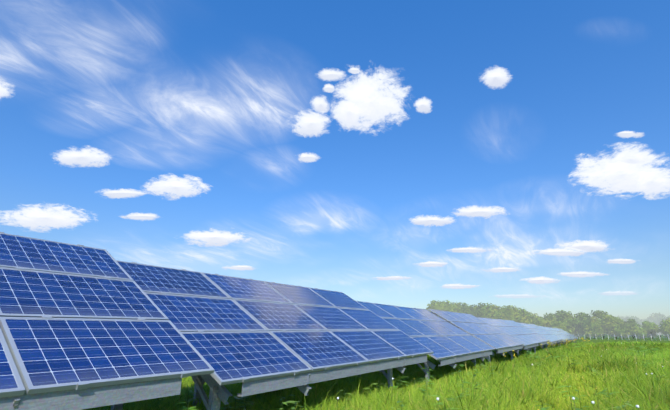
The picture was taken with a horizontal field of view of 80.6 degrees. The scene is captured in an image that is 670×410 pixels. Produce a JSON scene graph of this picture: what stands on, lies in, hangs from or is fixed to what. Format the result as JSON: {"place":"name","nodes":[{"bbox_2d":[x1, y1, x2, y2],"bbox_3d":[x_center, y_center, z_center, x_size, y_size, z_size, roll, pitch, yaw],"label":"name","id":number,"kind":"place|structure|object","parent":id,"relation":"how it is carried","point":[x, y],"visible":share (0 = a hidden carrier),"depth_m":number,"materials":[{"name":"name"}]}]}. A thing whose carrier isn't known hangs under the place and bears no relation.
{"place":"outdoors","nodes":[
{"label":"outdoors","id":0,"kind":"place"},
{"bbox_2d":[0,0,669,320],"label":"sky","id":1,"kind":"structure","parent":0,"point":[403,153],"materials":[{"name":"blue"}]},
{"bbox_2d":[82,333,669,409],"bbox_3d":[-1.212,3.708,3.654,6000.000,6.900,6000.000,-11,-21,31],"label":"meadow ground","id":2,"kind":"structure","parent":0,"point":[646,340],"depth_m":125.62,"materials":[{"name":"green plant"}]},
{"bbox_2d":[0,232,214,409],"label":"solar table","id":3,"kind":"object","parent":2,"relation":"on","point":[83,327],"visible":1,"depth_m":3.78,"materials":[{"name":"blue glass"}]},
{"bbox_2d":[111,260,433,409],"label":"solar table","id":4,"kind":"object","parent":2,"relation":"on","point":[255,336],"visible":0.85,"depth_m":6.34,"materials":[{"name":"blue glass"}]},
{"bbox_2d":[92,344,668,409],"bbox_3d":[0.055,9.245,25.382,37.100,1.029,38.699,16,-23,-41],"label":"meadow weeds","id":5,"kind":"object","parent":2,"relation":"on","point":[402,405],"visible":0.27,"depth_m":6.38,"materials":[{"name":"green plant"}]},
{"bbox_2d":[357,301,494,379],"bbox_3d":[3.151,4.588,13.169,2.813,2.519,6.710,-11,-21,31],"label":"solar table","id":6,"kind":"object","parent":2,"relation":"on","point":[446,342],"visible":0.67,"depth_m":12.54,"materials":[{"name":"blue glass"}]},
{"bbox_2d":[426,300,451,315],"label":"tree","id":7,"kind":"object","parent":2,"relation":"on","point":[440,305],"visible":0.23,"depth_m":209.90,"materials":[{"name":"green plant"}]},
{"bbox_2d":[450,304,462,312],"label":"tree","id":8,"kind":"object","parent":2,"relation":"on","point":[455,308],"visible":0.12,"depth_m":208.32,"materials":[{"name":"green plant"}]},
{"bbox_2d":[451,302,468,306],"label":"tree","id":9,"kind":"object","parent":2,"relation":"on","point":[459,303],"visible":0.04,"depth_m":223.00,"materials":[{"name":"green plant"}]},
{"bbox_2d":[461,305,470,312],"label":"tree","id":10,"kind":"object","parent":2,"relation":"on","point":[463,307],"visible":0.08,"depth_m":208.81,"materials":[{"name":"green plant"}]},
{"bbox_2d":[462,304,479,316],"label":"tree","id":11,"kind":"object","parent":2,"relation":"on","point":[471,310],"visible":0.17,"depth_m":202.40,"materials":[{"name":"green plant"}]},
{"bbox_2d":[428,309,523,363],"bbox_3d":[6.892,6.354,18.664,2.818,2.612,6.725,-11,-21,31],"label":"solar table","id":12,"kind":"object","parent":2,"relation":"on","point":[500,342],"visible":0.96,"depth_m":17.94,"materials":[{"name":"blue glass"}]},
{"bbox_2d":[474,302,498,317],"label":"tree","id":13,"kind":"object","parent":2,"relation":"on","point":[481,312],"visible":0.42,"depth_m":193.99,"materials":[{"name":"green plant"}]},
{"bbox_2d":[486,304,507,319],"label":"tree","id":14,"kind":"object","parent":2,"relation":"on","point":[494,315],"visible":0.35,"depth_m":189.69,"materials":[{"name":"green plant"}]},
{"bbox_2d":[337,338,662,409],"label":"wild flowers","id":15,"kind":"object","parent":2,"relation":"on","point":[593,403],"visible":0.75,"depth_m":9.20,"materials":[{"name":"white plant"}]},
{"bbox_2d":[477,317,539,354],"bbox_3d":[10.546,8.201,24.159,2.812,2.552,6.715,-11,-21,31],"label":"solar table","id":16,"kind":"object","parent":2,"relation":"on","point":[528,342],"visible":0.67,"depth_m":24.18,"materials":[{"name":"blue glass"}]},
{"bbox_2d":[499,305,519,319],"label":"tree","id":17,"kind":"object","parent":2,"relation":"on","point":[508,311],"visible":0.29,"depth_m":189.15,"materials":[{"name":"green plant"}]},
{"bbox_2d":[496,319,549,351],"bbox_3d":[14.253,9.969,29.671,2.811,2.652,6.713,-11,-21,31],"label":"solar table","id":18,"kind":"object","parent":2,"relation":"on","point":[542,340],"visible":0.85,"depth_m":29.26,"materials":[{"name":"blue glass"}]},
{"bbox_2d":[512,308,534,323],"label":"tree","id":19,"kind":"object","parent":2,"relation":"on","point":[523,316],"visible":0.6,"depth_m":185.52,"materials":[{"name":"green plant"}]},
{"bbox_2d":[526,311,538,319],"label":"tree","id":20,"kind":"object","parent":2,"relation":"on","point":[537,316],"visible":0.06,"depth_m":198.43,"materials":[{"name":"green plant"}]},
{"bbox_2d":[519,323,557,347],"bbox_3d":[17.950,11.808,35.146,2.810,2.594,6.718,-11,-21,31],"label":"solar table","id":21,"kind":"object","parent":2,"relation":"on","point":[552,340],"visible":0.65,"depth_m":35.60,"materials":[{"name":"blue glass"}]},
{"bbox_2d":[532,316,551,326],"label":"tree","id":22,"kind":"object","parent":2,"relation":"on","point":[539,321],"visible":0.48,"depth_m":180.66,"materials":[{"name":"green plant"}]},
{"bbox_2d":[527,324,562,345],"bbox_3d":[21.633,13.598,40.660,2.798,2.656,6.713,-11,-21,31],"label":"solar table","id":23,"kind":"object","parent":2,"relation":"on","point":[556,337],"visible":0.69,"depth_m":40.60,"materials":[{"name":"blue glass"}]},
{"bbox_2d":[543,312,557,327],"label":"tree","id":24,"kind":"object","parent":2,"relation":"on","point":[551,317],"visible":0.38,"depth_m":180.73,"materials":[{"name":"green plant"}]},
{"bbox_2d":[539,326,566,344],"bbox_3d":[25.328,15.444,46.144,2.807,2.591,6.716,-11,-21,31],"label":"solar table","id":25,"kind":"object","parent":2,"relation":"on","point":[555,334],"visible":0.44,"depth_m":46.94,"materials":[{"name":"blue glass"}]},
{"bbox_2d":[544,327,570,344],"bbox_3d":[29.075,17.258,51.608,2.808,2.575,6.712,-11,-21,31],"label":"solar table","id":26,"kind":"object","parent":2,"relation":"on","point":[560,334],"visible":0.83,"depth_m":51.37,"materials":[{"name":"blue glass"}]},
{"bbox_2d":[554,310,566,318],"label":"tree","id":27,"kind":"object","parent":2,"relation":"on","point":[559,312],"visible":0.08,"depth_m":195.22,"materials":[{"name":"green plant"}]},
{"bbox_2d":[551,321,570,332],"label":"shrub","id":28,"kind":"object","parent":2,"relation":"on","point":[560,325],"visible":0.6,"depth_m":167.11,"materials":[{"name":"green plant"}]},
{"bbox_2d":[551,328,573,340],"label":"solar table","id":29,"kind":"object","parent":2,"relation":"on","point":[563,334],"visible":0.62,"depth_m":57.19,"materials":[{"name":"blue glass"}]},
{"bbox_2d":[554,328,575,342],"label":"solar table","id":30,"kind":"object","parent":2,"relation":"on","point":[566,334],"visible":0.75,"depth_m":62.75,"materials":[{"name":"blue glass"}]},
{"bbox_2d":[556,311,579,332],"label":"tree","id":31,"kind":"object","parent":2,"relation":"on","point":[570,321],"visible":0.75,"depth_m":173.33,"materials":[{"name":"green plant"}]},
{"bbox_2d":[570,316,583,336],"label":"tree","id":32,"kind":"object","parent":2,"relation":"on","point":[577,334],"visible":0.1,"depth_m":183.99,"materials":[{"name":"green plant"}]},
{"bbox_2d":[574,312,592,337],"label":"tree","id":33,"kind":"object","parent":2,"relation":"on","point":[582,318],"visible":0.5,"depth_m":173.91,"materials":[{"name":"green plant"}]},
{"bbox_2d":[582,322,604,338],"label":"shrub","id":34,"kind":"object","parent":2,"relation":"on","point":[591,329],"visible":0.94,"depth_m":162.25,"materials":[{"name":"green plant"}]},
{"bbox_2d":[590,310,610,338],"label":"tree","id":35,"kind":"object","parent":2,"relation":"on","point":[601,315],"visible":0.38,"depth_m":171.13,"materials":[{"name":"green plant"}]},
{"bbox_2d":[601,315,623,338],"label":"tree","id":36,"kind":"object","parent":2,"relation":"on","point":[612,323],"visible":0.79,"depth_m":165.17,"materials":[{"name":"green plant"}]},
{"bbox_2d":[573,334,669,340],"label":"boundary fence","id":37,"kind":"object","parent":2,"relation":"on","point":[624,335],"visible":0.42,"depth_m":118.51,"materials":[{"name":"metal"}]},
{"bbox_2d":[612,325,631,338],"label":"shrub","id":38,"kind":"object","parent":2,"relation":"on","point":[621,330],"visible":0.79,"depth_m":153.65,"materials":[{"name":"green plant"}]},
{"bbox_2d":[622,319,640,337],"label":"tree","id":39,"kind":"object","parent":2,"relation":"on","point":[629,323],"visible":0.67,"depth_m":160.70,"materials":[{"name":"green plant"}]},
{"bbox_2d":[623,315,642,336],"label":"tree","id":40,"kind":"object","parent":2,"relation":"on","point":[637,319],"visible":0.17,"depth_m":309.25,"materials":[{"name":"green plant"}]},
{"bbox_2d":[630,326,646,338],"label":"shrub","id":41,"kind":"object","parent":2,"relation":"on","point":[638,331],"visible":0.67,"depth_m":154.04,"materials":[{"name":"green plant"}]},
{"bbox_2d":[641,321,661,337],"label":"tree","id":42,"kind":"object","parent":2,"relation":"on","point":[651,329],"visible":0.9,"depth_m":157.44,"materials":[{"name":"green plant"}]},
{"bbox_2d":[649,319,660,334],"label":"tree","id":43,"kind":"object","parent":2,"relation":"on","point":[655,321],"visible":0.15,"depth_m":316.43,"materials":[{"name":"green plant"}]},
{"bbox_2d":[647,312,664,336],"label":"tree","id":44,"kind":"object","parent":2,"relation":"on","point":[655,316],"visible":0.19,"depth_m":323.03,"materials":[{"name":"green plant"}]},
{"bbox_2d":[657,315,669,335],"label":"tree","id":45,"kind":"object","parent":2,"relation":"on","point":[660,320],"visible":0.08,"depth_m":293.18,"materials":[{"name":"green plant"}]},
{"bbox_2d":[658,317,669,337],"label":"tree","id":46,"kind":"object","parent":2,"relation":"on","point":[662,331],"visible":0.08,"depth_m":156.39,"materials":[{"name":"green plant"}]},
{"bbox_2d":[659,322,669,338],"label":"shrub","id":47,"kind":"object","parent":2,"relation":"on","point":[666,327],"visible":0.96,"depth_m":147.66,"materials":[{"name":"green plant"}]}
]}

